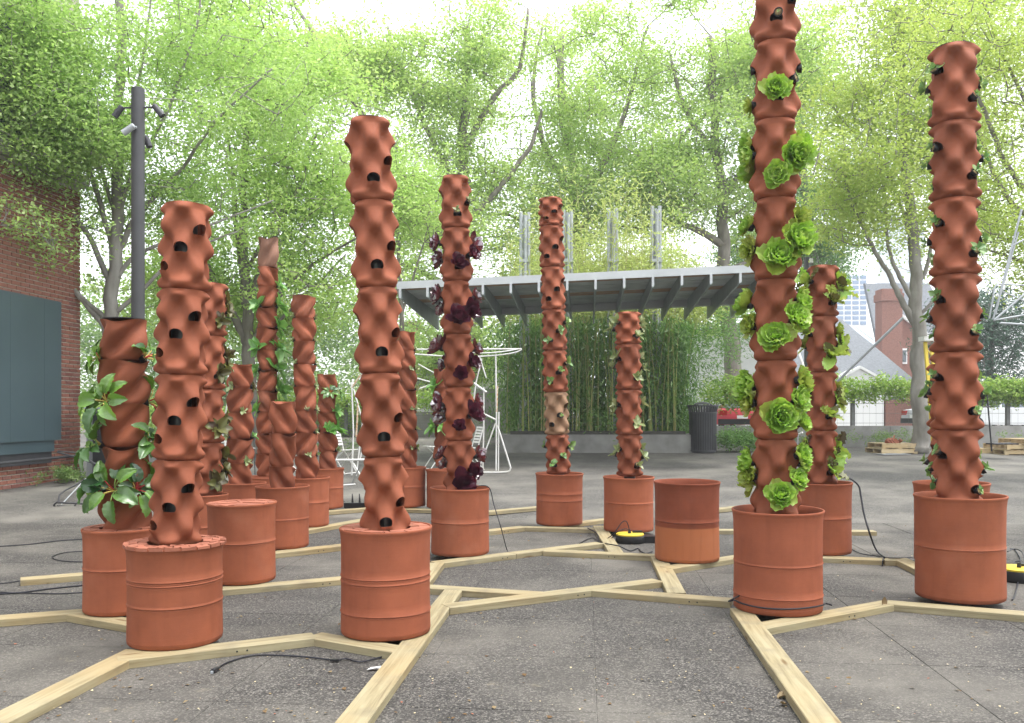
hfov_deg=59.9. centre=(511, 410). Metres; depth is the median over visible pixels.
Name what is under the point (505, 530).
timber
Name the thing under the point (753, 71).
seedling
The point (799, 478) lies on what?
lettuce plant
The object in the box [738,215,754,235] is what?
lettuce plant
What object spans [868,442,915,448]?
pallet
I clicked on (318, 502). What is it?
barrel
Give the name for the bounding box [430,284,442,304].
purple lettuce
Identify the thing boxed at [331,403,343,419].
leafy plant
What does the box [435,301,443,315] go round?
purple lettuce
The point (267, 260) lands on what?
planter tower
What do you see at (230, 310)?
reddish plant
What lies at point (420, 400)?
vine hedge
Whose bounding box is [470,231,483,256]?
purple lettuce
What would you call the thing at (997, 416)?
parked car
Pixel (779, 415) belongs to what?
lettuce plant
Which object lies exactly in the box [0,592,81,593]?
cord
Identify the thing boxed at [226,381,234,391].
seedling
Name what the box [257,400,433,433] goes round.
wire fence
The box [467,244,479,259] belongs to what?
purple lettuce
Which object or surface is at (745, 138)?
lettuce plant
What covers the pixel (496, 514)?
cord
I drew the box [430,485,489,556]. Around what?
barrel
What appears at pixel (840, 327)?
frilly lettuce
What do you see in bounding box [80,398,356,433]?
hedge
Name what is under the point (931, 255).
seedling
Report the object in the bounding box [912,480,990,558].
barrel
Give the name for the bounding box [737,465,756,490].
lettuce plant
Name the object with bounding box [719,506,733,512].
timber
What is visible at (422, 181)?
young tree
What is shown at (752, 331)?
lettuce plant
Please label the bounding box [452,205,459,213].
seedling
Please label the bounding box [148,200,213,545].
planter tower
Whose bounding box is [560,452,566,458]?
seedling
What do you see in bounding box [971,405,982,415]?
seedling
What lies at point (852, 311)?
office block
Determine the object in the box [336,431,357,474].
folding chair
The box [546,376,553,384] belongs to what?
seedling
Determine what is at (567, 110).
oak tree
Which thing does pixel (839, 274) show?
frilly lettuce
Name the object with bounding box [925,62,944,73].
seedling
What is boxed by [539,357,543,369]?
seedling
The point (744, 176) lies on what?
lettuce plant
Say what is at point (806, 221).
lettuce plant
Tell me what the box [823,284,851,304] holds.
frilly lettuce
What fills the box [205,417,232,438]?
reddish plant
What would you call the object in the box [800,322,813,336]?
frilly lettuce
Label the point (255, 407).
leafy plant
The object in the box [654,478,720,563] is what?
barrel
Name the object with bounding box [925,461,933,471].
seedling
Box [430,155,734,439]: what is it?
bamboo grove
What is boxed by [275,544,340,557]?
timber
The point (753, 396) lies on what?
lettuce plant
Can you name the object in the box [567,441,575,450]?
seedling
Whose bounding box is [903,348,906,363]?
window
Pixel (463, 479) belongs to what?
purple lettuce
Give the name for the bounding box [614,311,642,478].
planter tower
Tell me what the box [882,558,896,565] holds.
timber
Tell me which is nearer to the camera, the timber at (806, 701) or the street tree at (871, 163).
the timber at (806, 701)
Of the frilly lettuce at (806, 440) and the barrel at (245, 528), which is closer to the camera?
the barrel at (245, 528)
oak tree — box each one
[261,0,566,406]
[410,0,755,427]
[585,0,893,425]
[692,89,912,290]
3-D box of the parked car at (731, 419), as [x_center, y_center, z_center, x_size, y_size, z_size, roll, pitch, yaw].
[8.591,0.100,31.981,2.100,1.451,4.381,0,0,22]
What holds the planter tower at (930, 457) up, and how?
on the barrel at (920, 485)
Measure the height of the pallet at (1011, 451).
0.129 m
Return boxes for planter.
[500,431,715,452]
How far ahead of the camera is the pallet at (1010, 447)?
21.70 m
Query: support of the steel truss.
on the ground
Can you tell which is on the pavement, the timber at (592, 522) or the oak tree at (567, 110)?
the timber at (592, 522)
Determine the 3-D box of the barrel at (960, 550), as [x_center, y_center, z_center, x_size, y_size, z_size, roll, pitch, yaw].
[3.212,0.964,6.370,0.615,0.731,0.610,0,0,0]
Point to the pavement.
(986, 658)
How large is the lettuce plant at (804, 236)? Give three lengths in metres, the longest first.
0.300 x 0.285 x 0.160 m
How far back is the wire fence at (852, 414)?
27.55 m
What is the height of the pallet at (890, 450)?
0.129 m
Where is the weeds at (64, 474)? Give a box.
[25,462,88,485]
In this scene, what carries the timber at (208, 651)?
on the pavement
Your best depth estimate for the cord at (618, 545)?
8.72 m
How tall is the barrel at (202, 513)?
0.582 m
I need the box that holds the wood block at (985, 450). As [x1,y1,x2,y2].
[980,448,992,452]
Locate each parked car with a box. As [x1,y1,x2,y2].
[717,397,753,425]
[900,409,1023,425]
[980,400,1023,424]
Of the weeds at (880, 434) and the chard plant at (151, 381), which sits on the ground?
the weeds at (880, 434)
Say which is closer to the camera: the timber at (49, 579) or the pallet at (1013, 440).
the timber at (49, 579)
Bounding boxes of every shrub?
[579,306,754,440]
[695,369,753,415]
[716,424,757,451]
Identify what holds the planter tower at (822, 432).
on the barrel at (834, 501)
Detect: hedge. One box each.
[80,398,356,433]
[257,386,494,436]
[836,369,1023,410]
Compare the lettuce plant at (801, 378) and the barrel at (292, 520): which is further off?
the barrel at (292, 520)
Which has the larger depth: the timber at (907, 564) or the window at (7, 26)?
the window at (7, 26)
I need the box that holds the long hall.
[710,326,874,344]
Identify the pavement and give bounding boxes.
[0,517,1023,722]
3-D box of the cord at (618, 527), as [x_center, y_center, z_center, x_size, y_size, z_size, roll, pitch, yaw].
[1.072,1.256,9.292,0.325,0.217,0.044,0,0,-12]
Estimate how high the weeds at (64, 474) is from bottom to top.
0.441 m
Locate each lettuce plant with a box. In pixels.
[732,288,753,315]
[732,369,755,400]
[736,159,754,183]
[736,446,754,472]
[737,132,754,159]
[737,465,755,496]
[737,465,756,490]
[738,144,755,172]
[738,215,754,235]
[738,393,756,416]
[739,236,756,266]
[739,314,756,338]
[743,97,755,117]
[745,235,755,256]
[746,312,755,336]
[751,391,755,410]
[755,236,801,274]
[756,321,798,352]
[757,71,792,100]
[759,397,801,433]
[762,158,793,188]
[763,478,798,511]
[781,133,818,174]
[782,218,818,257]
[784,298,812,332]
[788,466,809,490]
[791,384,812,414]
[793,205,812,222]
[793,442,813,469]
[794,286,812,306]
[794,365,814,391]
[796,209,815,227]
[797,128,813,141]
[797,411,811,430]
[797,458,812,476]
[798,365,814,396]
[804,292,812,309]
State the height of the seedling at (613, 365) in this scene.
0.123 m
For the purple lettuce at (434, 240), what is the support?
attached to the planter tower at (454, 190)
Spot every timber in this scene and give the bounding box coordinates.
[0,609,82,626]
[0,649,144,722]
[20,572,82,585]
[67,613,125,632]
[117,633,316,668]
[223,576,340,595]
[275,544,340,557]
[309,519,359,533]
[314,632,397,658]
[329,507,415,514]
[335,589,461,722]
[405,508,430,512]
[430,552,515,567]
[430,563,443,584]
[430,584,541,597]
[442,579,662,614]
[489,506,535,514]
[489,526,525,535]
[509,542,603,558]
[525,526,610,532]
[543,549,654,560]
[561,518,603,526]
[592,588,732,607]
[593,526,622,551]
[651,556,685,593]
[660,555,733,573]
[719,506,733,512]
[719,529,876,535]
[730,608,840,722]
[762,600,893,634]
[823,556,881,564]
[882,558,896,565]
[887,600,1023,621]
[895,558,914,574]
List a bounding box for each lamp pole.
[111,86,164,372]
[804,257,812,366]
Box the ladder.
[918,336,934,439]
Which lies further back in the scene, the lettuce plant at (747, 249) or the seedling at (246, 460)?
the seedling at (246, 460)
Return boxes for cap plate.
[102,317,144,320]
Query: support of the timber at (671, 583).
on the pavement
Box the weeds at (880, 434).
[683,422,1022,447]
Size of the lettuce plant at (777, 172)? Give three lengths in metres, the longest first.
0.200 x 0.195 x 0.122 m
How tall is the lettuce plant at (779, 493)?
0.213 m
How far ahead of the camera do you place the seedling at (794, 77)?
5.87 m
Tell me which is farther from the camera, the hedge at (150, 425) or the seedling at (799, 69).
the hedge at (150, 425)
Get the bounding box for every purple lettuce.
[426,333,445,353]
[429,232,441,251]
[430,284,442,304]
[430,391,445,414]
[431,248,442,269]
[432,407,445,423]
[434,445,446,459]
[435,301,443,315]
[437,355,444,371]
[437,458,446,468]
[445,303,470,324]
[450,251,469,268]
[452,418,465,430]
[452,466,476,489]
[453,365,467,380]
[465,297,481,318]
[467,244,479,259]
[467,352,481,368]
[467,399,485,421]
[469,462,483,479]
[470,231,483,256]
[472,287,482,302]
[472,338,483,355]
[473,393,483,407]
[473,445,486,461]
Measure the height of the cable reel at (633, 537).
0.135 m
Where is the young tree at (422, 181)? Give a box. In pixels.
[304,93,510,330]
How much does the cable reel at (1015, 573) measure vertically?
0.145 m
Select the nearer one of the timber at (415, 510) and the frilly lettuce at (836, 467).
the frilly lettuce at (836, 467)
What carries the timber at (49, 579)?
on the pavement
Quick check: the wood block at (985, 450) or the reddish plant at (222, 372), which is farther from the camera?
the wood block at (985, 450)
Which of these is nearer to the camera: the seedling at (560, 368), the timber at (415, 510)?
the seedling at (560, 368)
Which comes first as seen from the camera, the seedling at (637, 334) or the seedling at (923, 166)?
the seedling at (923, 166)
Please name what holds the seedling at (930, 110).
attached to the planter tower at (955, 312)
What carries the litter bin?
on the ground
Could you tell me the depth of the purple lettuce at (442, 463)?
8.41 m
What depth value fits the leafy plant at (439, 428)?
11.94 m
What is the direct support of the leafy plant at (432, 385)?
attached to the planter tower at (440, 439)
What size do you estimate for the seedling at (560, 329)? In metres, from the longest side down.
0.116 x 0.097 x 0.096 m
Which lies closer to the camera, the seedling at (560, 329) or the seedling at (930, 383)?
the seedling at (930, 383)
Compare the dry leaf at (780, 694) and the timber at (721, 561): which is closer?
the dry leaf at (780, 694)
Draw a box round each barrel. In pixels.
[81,524,150,616]
[122,534,225,650]
[198,492,228,534]
[206,499,276,585]
[222,481,266,499]
[252,475,269,484]
[255,484,309,549]
[294,476,329,526]
[317,467,343,508]
[339,521,431,641]
[403,466,425,507]
[426,468,446,507]
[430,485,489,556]
[535,471,583,525]
[603,474,654,532]
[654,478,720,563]
[731,504,824,616]
[796,480,852,555]
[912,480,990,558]
[913,491,1008,604]
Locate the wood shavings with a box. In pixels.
[53,538,1019,721]
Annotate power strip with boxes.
[344,494,364,507]
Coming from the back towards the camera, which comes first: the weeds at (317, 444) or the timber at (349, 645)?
the weeds at (317, 444)
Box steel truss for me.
[989,209,1023,325]
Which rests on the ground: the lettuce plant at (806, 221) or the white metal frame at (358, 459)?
the white metal frame at (358, 459)
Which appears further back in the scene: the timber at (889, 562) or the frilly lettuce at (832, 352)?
the frilly lettuce at (832, 352)
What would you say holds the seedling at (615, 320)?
on the planter tower at (628, 393)
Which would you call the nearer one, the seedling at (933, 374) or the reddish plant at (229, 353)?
the seedling at (933, 374)
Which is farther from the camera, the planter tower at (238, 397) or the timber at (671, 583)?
the planter tower at (238, 397)
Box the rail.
[0,454,79,464]
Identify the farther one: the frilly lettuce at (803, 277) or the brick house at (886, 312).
the brick house at (886, 312)
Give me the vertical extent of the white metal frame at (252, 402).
1.566 m
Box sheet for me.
[878,453,902,454]
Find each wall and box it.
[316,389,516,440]
[687,426,1023,446]
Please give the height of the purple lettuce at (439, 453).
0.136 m
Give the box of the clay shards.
[885,435,902,442]
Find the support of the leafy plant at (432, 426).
attached to the planter tower at (440, 439)
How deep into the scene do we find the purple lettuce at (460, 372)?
8.16 m
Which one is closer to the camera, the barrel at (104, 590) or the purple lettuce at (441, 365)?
the barrel at (104, 590)
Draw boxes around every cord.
[0,539,81,546]
[0,585,81,594]
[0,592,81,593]
[52,551,82,561]
[210,654,381,673]
[477,485,507,551]
[579,528,628,543]
[587,528,652,553]
[600,520,629,541]
[728,595,831,609]
[839,476,885,557]
[852,549,912,558]
[1010,548,1020,600]
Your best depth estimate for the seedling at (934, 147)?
6.31 m
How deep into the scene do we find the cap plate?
5.89 m
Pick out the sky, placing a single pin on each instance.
(348, 7)
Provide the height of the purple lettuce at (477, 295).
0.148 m
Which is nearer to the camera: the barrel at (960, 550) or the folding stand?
the barrel at (960, 550)
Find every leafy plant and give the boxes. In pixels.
[247,336,266,357]
[249,296,264,312]
[250,431,258,439]
[251,399,260,415]
[252,362,260,377]
[266,358,287,383]
[269,339,291,362]
[274,316,287,340]
[274,375,292,401]
[275,273,287,295]
[275,292,287,317]
[323,421,337,434]
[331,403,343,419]
[332,419,346,433]
[424,418,436,436]
[426,376,442,393]
[437,423,444,434]
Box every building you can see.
[0,0,86,490]
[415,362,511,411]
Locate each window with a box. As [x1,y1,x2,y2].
[0,4,57,154]
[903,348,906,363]
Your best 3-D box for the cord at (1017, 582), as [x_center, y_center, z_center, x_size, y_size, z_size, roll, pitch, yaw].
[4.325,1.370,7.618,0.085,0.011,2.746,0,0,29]
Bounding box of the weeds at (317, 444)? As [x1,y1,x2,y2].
[316,437,499,451]
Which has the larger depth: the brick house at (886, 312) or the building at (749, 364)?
the brick house at (886, 312)
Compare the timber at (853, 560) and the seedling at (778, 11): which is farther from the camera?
the timber at (853, 560)
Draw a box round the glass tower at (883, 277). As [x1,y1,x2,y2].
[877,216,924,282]
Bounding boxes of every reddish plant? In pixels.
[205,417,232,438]
[207,469,227,491]
[215,311,230,328]
[215,362,231,383]
[219,460,232,477]
[221,443,235,462]
[223,343,235,360]
[223,356,233,371]
[224,410,232,423]
[225,291,231,305]
[225,303,234,316]
[250,382,255,391]
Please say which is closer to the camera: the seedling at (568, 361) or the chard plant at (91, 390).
the chard plant at (91, 390)
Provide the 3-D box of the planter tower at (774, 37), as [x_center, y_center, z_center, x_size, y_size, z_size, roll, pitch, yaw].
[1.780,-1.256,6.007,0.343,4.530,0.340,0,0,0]
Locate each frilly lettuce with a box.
[794,267,818,287]
[796,283,808,292]
[796,434,811,449]
[798,335,808,353]
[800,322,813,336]
[820,405,843,420]
[822,342,850,370]
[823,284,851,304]
[827,456,848,480]
[833,446,848,463]
[834,385,847,413]
[835,322,844,337]
[835,380,848,392]
[835,431,850,458]
[836,271,851,284]
[836,272,858,297]
[836,334,851,355]
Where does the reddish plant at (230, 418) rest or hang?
attached to the planter tower at (213, 404)
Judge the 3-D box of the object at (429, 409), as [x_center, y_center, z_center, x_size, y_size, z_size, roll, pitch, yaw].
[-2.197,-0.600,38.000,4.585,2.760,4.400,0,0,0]
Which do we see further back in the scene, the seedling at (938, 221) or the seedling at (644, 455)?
the seedling at (644, 455)
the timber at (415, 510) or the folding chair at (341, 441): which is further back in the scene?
the folding chair at (341, 441)
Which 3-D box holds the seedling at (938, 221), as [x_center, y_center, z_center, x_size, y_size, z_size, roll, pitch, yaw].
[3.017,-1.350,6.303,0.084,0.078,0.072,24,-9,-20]
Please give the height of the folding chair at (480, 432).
0.879 m
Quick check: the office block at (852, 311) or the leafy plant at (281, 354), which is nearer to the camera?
the leafy plant at (281, 354)
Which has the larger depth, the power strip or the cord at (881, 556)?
the power strip
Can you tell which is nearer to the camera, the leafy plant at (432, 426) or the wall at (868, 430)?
the leafy plant at (432, 426)
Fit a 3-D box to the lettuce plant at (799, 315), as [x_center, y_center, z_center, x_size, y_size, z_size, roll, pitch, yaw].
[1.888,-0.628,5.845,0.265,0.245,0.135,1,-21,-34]
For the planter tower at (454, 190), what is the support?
on the barrel at (460, 522)
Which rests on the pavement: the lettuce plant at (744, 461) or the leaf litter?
the leaf litter
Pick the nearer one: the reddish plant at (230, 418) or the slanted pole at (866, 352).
the reddish plant at (230, 418)
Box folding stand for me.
[979,392,1018,451]
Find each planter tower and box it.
[97,319,151,530]
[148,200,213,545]
[199,282,228,495]
[226,363,254,483]
[255,237,278,475]
[269,401,297,487]
[291,295,318,478]
[317,374,337,468]
[344,115,410,531]
[398,331,417,467]
[432,369,447,466]
[438,174,475,489]
[538,196,570,474]
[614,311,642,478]
[749,0,801,513]
[805,264,838,484]
[926,364,936,482]
[927,41,984,498]
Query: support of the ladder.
on the ground
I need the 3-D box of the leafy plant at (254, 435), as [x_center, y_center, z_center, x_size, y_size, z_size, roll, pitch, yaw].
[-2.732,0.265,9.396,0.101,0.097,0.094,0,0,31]
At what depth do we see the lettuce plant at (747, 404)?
5.99 m
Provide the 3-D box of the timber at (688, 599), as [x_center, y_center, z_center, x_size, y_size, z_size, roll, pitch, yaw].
[1.056,1.357,6.480,1.069,0.045,0.142,0,0,22]
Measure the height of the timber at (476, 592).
0.047 m
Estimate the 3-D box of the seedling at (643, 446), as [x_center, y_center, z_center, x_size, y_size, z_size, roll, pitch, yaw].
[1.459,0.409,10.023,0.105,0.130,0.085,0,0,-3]
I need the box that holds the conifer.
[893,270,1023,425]
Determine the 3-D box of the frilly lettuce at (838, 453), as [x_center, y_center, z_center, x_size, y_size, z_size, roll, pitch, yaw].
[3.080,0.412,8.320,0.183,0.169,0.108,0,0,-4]
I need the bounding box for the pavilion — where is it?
[397,206,756,430]
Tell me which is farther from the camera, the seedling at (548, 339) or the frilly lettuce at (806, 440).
the seedling at (548, 339)
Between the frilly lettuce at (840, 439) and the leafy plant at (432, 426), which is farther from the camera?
the leafy plant at (432, 426)
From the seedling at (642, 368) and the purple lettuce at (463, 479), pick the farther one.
the seedling at (642, 368)
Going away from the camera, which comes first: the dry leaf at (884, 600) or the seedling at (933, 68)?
the dry leaf at (884, 600)
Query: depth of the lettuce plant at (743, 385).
5.99 m
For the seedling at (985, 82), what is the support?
attached to the planter tower at (955, 312)
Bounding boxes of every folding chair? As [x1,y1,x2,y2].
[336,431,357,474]
[424,446,445,468]
[472,426,483,469]
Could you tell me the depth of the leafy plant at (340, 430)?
12.02 m
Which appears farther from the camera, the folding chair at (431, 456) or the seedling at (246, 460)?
the folding chair at (431, 456)
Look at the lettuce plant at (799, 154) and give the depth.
5.81 m
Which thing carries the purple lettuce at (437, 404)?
attached to the planter tower at (454, 190)
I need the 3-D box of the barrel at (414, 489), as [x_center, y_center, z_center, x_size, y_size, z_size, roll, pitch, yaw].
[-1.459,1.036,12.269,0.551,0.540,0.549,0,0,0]
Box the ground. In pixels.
[0,413,1023,722]
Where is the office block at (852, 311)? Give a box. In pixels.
[836,268,866,332]
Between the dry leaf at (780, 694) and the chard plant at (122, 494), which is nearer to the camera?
the dry leaf at (780, 694)
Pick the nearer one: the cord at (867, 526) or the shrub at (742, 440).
the cord at (867, 526)
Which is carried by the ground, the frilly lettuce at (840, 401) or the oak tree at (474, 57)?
the oak tree at (474, 57)
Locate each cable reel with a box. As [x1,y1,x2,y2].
[615,530,654,543]
[1006,562,1023,583]
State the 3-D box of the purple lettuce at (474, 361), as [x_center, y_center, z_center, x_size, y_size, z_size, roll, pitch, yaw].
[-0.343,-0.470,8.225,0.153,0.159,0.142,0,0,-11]
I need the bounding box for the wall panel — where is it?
[0,289,60,466]
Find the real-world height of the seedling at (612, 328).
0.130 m
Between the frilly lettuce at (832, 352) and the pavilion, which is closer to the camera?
the frilly lettuce at (832, 352)
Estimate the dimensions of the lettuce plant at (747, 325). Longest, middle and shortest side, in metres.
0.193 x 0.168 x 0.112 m
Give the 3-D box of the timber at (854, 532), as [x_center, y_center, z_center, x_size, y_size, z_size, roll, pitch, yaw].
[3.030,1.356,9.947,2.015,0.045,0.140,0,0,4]
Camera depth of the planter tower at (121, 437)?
5.87 m
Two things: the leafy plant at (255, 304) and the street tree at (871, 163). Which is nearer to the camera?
the leafy plant at (255, 304)
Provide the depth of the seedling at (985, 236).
6.28 m
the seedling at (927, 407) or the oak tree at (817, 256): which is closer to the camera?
the seedling at (927, 407)
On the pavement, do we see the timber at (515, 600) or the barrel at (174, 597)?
the timber at (515, 600)
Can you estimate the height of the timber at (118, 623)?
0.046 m
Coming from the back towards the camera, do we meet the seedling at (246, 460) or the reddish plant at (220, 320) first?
the seedling at (246, 460)
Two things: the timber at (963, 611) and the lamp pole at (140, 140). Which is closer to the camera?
the timber at (963, 611)
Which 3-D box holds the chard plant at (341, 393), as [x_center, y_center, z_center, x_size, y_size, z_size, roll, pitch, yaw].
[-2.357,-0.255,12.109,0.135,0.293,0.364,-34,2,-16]
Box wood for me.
[80,259,540,424]
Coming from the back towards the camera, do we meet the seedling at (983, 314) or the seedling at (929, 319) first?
the seedling at (929, 319)
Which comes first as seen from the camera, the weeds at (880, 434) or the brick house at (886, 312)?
the weeds at (880, 434)
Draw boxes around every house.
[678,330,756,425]
[737,318,912,425]
[863,283,934,399]
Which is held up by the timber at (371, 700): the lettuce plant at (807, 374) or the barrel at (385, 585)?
the barrel at (385, 585)
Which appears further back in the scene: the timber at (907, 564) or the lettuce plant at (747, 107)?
the timber at (907, 564)
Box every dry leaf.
[777,691,784,698]
[882,597,886,604]
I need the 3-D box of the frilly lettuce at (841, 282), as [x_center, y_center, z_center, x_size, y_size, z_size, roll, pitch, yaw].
[3.136,-1.140,8.320,0.194,0.271,0.242,-43,-15,5]
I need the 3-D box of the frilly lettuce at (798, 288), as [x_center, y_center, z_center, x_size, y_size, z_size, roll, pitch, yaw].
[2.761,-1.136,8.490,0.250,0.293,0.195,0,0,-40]
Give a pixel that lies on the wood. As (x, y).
(340, 346)
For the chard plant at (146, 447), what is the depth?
5.88 m
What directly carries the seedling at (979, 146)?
on the planter tower at (955, 312)
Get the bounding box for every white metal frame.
[222,400,294,474]
[335,374,363,484]
[414,348,521,472]
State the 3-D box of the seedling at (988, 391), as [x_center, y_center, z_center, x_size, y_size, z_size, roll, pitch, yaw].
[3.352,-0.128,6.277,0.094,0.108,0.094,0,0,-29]
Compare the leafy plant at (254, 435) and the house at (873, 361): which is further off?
the house at (873, 361)
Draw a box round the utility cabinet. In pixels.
[84,407,105,475]
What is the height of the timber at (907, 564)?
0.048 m
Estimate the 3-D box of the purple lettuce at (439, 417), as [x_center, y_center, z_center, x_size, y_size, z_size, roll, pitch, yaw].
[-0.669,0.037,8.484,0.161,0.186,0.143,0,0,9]
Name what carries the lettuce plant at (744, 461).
attached to the planter tower at (774, 37)
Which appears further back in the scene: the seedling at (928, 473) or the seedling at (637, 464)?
the seedling at (637, 464)
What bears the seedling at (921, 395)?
on the planter tower at (930, 457)
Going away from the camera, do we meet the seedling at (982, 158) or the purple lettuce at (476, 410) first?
the seedling at (982, 158)
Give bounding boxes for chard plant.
[74,419,104,470]
[76,466,105,504]
[77,373,127,433]
[78,383,101,415]
[80,460,140,523]
[85,339,102,374]
[117,463,153,517]
[131,342,158,376]
[131,422,155,458]
[142,374,158,430]
[142,458,154,473]
[144,433,154,457]
[320,385,340,398]
[333,383,344,400]
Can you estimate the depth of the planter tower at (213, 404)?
7.92 m
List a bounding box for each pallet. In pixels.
[865,447,917,453]
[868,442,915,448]
[983,443,1023,449]
[992,448,1023,454]
[998,438,1023,443]
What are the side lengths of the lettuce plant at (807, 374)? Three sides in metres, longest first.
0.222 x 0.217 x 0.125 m
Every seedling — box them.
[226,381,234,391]
[240,407,247,414]
[243,456,251,465]
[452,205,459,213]
[465,196,472,203]
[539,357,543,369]
[543,335,551,343]
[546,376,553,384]
[549,459,557,466]
[557,324,564,334]
[558,365,564,372]
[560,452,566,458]
[563,316,570,326]
[564,355,573,366]
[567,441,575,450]
[603,323,615,332]
[608,359,615,369]
[609,313,619,324]
[609,348,620,361]
[609,398,618,411]
[613,443,620,452]
[633,370,643,380]
[633,415,645,428]
[634,329,643,339]
[634,461,643,468]
[639,315,647,324]
[639,321,645,331]
[639,449,648,460]
[640,362,649,371]
[640,396,648,406]
[641,443,645,451]
[748,67,755,75]
[774,7,782,16]
[791,73,798,81]
[796,64,803,72]
[917,79,930,95]
[918,386,928,397]
[919,309,932,322]
[919,453,929,464]
[921,160,931,169]
[921,237,931,248]
[921,384,931,395]
[924,380,933,387]
[924,404,930,412]
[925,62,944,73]
[925,142,937,151]
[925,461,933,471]
[925,469,931,477]
[927,368,938,378]
[928,107,932,118]
[929,252,933,265]
[929,288,941,301]
[930,215,942,226]
[930,475,936,489]
[931,443,941,454]
[970,89,980,99]
[970,161,982,176]
[970,241,987,254]
[971,324,983,335]
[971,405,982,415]
[974,484,983,494]
[976,138,982,151]
[978,75,988,90]
[979,150,989,165]
[979,231,992,243]
[980,307,988,318]
[980,385,991,400]
[981,461,994,473]
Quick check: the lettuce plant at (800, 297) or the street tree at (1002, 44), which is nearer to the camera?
the lettuce plant at (800, 297)
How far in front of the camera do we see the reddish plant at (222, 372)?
7.92 m
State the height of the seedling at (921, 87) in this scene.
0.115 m
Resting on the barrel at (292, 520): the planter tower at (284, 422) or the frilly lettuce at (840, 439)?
the planter tower at (284, 422)
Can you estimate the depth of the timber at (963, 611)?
5.97 m
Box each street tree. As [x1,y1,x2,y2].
[0,0,373,334]
[80,0,418,457]
[794,0,1023,453]
[822,0,1023,309]
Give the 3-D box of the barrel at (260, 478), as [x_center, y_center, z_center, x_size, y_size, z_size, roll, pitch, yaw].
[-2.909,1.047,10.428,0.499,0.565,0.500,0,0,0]
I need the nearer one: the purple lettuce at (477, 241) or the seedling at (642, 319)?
the purple lettuce at (477, 241)
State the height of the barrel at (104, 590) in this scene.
0.554 m
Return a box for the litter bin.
[687,402,718,452]
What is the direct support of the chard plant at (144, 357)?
on the planter tower at (121, 437)
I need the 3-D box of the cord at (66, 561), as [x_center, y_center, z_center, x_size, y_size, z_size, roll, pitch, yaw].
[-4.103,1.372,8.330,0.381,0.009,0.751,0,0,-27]
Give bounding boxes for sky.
[79,0,1023,411]
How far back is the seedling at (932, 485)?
6.53 m
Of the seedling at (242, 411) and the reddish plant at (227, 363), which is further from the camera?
the seedling at (242, 411)
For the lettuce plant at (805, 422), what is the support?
attached to the planter tower at (774, 37)
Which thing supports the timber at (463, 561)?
on the pavement
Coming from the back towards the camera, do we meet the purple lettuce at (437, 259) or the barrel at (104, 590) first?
the purple lettuce at (437, 259)
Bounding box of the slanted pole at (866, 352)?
[796,317,903,448]
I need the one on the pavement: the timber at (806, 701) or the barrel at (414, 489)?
the timber at (806, 701)
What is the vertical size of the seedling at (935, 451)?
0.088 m
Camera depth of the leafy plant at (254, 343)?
10.32 m
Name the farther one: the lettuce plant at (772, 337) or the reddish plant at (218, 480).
the reddish plant at (218, 480)
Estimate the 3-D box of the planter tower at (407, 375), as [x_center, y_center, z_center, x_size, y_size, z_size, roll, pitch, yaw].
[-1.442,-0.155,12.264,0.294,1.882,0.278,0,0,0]
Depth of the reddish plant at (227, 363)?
8.05 m
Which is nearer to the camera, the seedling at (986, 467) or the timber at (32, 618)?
the timber at (32, 618)
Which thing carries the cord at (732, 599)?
attached to the barrel at (778, 560)
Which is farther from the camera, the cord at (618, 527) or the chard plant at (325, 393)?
the chard plant at (325, 393)
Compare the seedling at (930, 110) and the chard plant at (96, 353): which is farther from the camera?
the seedling at (930, 110)
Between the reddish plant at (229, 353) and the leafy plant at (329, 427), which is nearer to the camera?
the reddish plant at (229, 353)
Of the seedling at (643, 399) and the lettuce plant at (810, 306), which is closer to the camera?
the lettuce plant at (810, 306)
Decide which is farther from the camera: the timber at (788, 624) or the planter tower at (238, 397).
the planter tower at (238, 397)
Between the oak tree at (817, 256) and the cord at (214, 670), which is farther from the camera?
the oak tree at (817, 256)
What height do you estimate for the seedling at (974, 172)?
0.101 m
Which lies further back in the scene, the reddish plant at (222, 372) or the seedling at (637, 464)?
the seedling at (637, 464)
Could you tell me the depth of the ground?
15.64 m
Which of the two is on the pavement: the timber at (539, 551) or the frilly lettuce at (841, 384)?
the timber at (539, 551)
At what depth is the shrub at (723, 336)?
24.92 m
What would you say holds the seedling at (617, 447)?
on the planter tower at (628, 393)
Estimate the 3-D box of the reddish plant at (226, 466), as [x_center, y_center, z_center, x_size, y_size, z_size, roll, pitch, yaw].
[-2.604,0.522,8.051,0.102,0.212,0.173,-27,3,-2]
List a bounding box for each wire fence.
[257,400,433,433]
[848,395,1020,425]
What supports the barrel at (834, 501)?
on the timber at (853, 560)
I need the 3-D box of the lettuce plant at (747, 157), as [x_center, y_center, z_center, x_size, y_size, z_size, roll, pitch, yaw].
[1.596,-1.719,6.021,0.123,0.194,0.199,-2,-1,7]
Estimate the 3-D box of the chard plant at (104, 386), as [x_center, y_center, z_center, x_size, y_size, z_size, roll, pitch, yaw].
[-2.690,-0.048,5.807,0.409,0.411,0.138,-3,-15,26]
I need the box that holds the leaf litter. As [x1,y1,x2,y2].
[0,464,1015,722]
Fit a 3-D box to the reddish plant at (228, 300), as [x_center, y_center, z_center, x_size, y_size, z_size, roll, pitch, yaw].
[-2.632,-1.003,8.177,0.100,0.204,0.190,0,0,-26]

